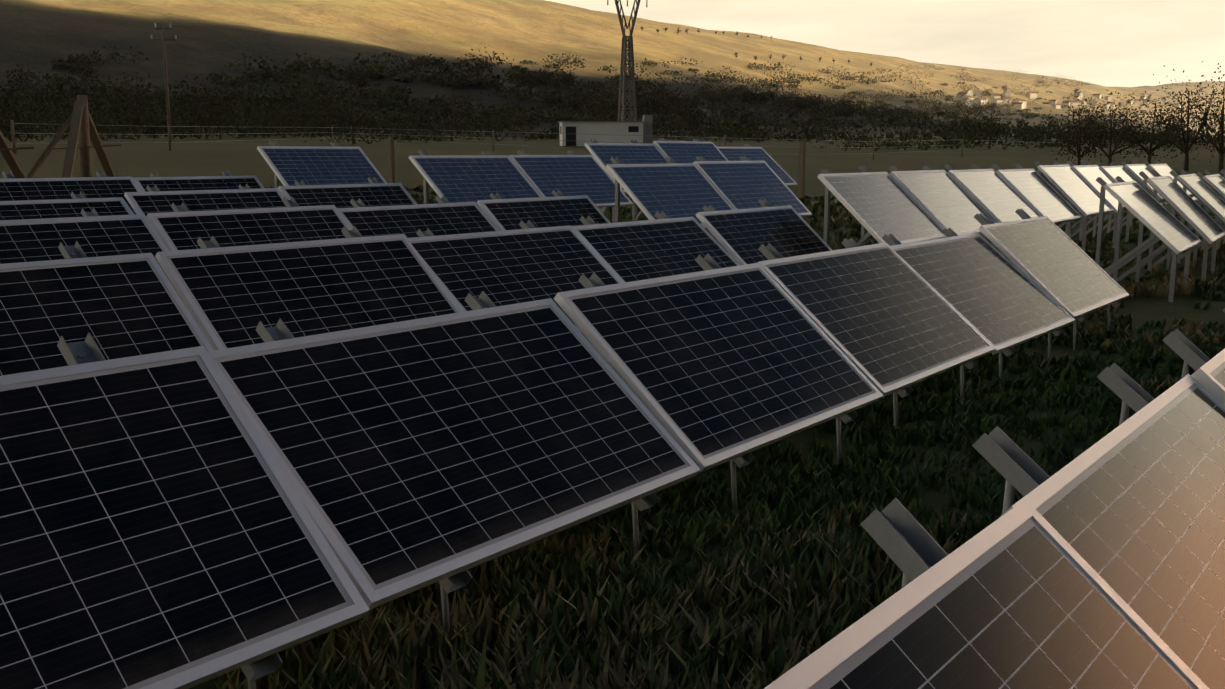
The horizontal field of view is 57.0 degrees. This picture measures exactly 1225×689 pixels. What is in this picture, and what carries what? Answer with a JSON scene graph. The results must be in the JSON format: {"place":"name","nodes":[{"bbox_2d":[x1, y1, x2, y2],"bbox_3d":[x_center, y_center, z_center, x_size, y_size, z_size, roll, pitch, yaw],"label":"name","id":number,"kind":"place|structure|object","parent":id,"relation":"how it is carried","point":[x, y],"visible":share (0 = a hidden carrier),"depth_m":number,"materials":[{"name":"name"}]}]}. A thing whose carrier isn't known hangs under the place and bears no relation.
{"place":"outdoors","nodes":[
{"label":"outdoors","id":0,"kind":"place"},
{"bbox_2d":[0,0,1224,688],"bbox_3d":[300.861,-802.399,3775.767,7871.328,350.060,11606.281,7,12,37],"label":"ground","id":1,"kind":"structure","parent":0,"point":[216,36],"depth_m":380.68,"materials":[{"name":"brown soil"}]},
{"bbox_2d":[151,23,176,141],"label":"timber power pole","id":2,"kind":"object","parent":1,"relation":"on","point":[163,39],"visible":0.94,"depth_m":90.75,"materials":[{"name":"brown wood"}]},
{"bbox_2d":[0,141,386,213],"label":"solar row","id":3,"kind":"object","parent":1,"relation":"on","point":[335,163],"visible":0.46,"depth_m":14.41,"materials":[{"name":"blue glass"}]},
{"bbox_2d":[0,138,797,222],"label":"solar row","id":4,"kind":"object","parent":1,"relation":"on","point":[464,178],"visible":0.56,"depth_m":13.70,"materials":[{"name":"blue glass"}]},
{"bbox_2d":[0,155,811,316],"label":"solar row","id":5,"kind":"object","parent":1,"relation":"on","point":[672,188],"visible":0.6,"depth_m":9.96,"materials":[{"name":"blue glass"}]},
{"bbox_2d":[0,95,1149,198],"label":"fence","id":6,"kind":"object","parent":1,"relation":"on","point":[83,129],"visible":0.71,"depth_m":27.74,"materials":[{"name":"brown wood"}]},
{"bbox_2d":[0,160,1197,375],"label":"solar row","id":7,"kind":"object","parent":1,"relation":"on","point":[136,304],"visible":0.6,"depth_m":7.10,"materials":[{"name":"black glass"}]},
{"bbox_2d":[558,115,651,145],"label":"transformer cabin","id":8,"kind":"object","parent":1,"relation":"on","point":[579,133],"visible":0.85,"depth_m":118.70,"materials":[{"name":"white paint"}]},
{"bbox_2d":[0,169,1224,688],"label":"solar row","id":9,"kind":"object","parent":1,"relation":"on","point":[184,517],"visible":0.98,"depth_m":3.79,"materials":[{"name":"black glass"}]},
{"bbox_2d":[0,26,1224,171],"bbox_3d":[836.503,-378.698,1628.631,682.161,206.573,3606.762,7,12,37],"label":"trees","id":10,"kind":"object","parent":1,"relation":"on","point":[107,108],"visible":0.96,"depth_m":260.48,"materials":[{"name":"green plant"}]},
{"bbox_2d":[607,0,646,120],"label":"lattice pylon","id":11,"kind":"object","parent":1,"relation":"on","point":[630,68],"visible":0.77,"depth_m":124.35,"materials":[{"name":"metal"}]},
{"bbox_2d":[764,308,1224,688],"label":"solar row","id":12,"kind":"object","parent":1,"relation":"on","point":[1099,564],"visible":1,"depth_m":2.09,"materials":[{"name":"black glass"}]},
{"bbox_2d":[956,90,1196,109],"bbox_3d":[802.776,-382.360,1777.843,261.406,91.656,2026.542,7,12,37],"label":"distant buildings","id":13,"kind":"structure","parent":1,"relation":"on","point":[968,98],"depth_m":1390.57,"materials":[{"name":"tile"}]},
{"bbox_2d":[210,185,1224,688],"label":"meadow grass","id":14,"kind":"structure","parent":0,"point":[610,639],"depth_m":4.18,"materials":[{"name":"green plant"}]},
{"bbox_2d":[545,0,1224,86],"label":"sky","id":15,"kind":"structure","parent":0,"point":[1108,43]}
]}

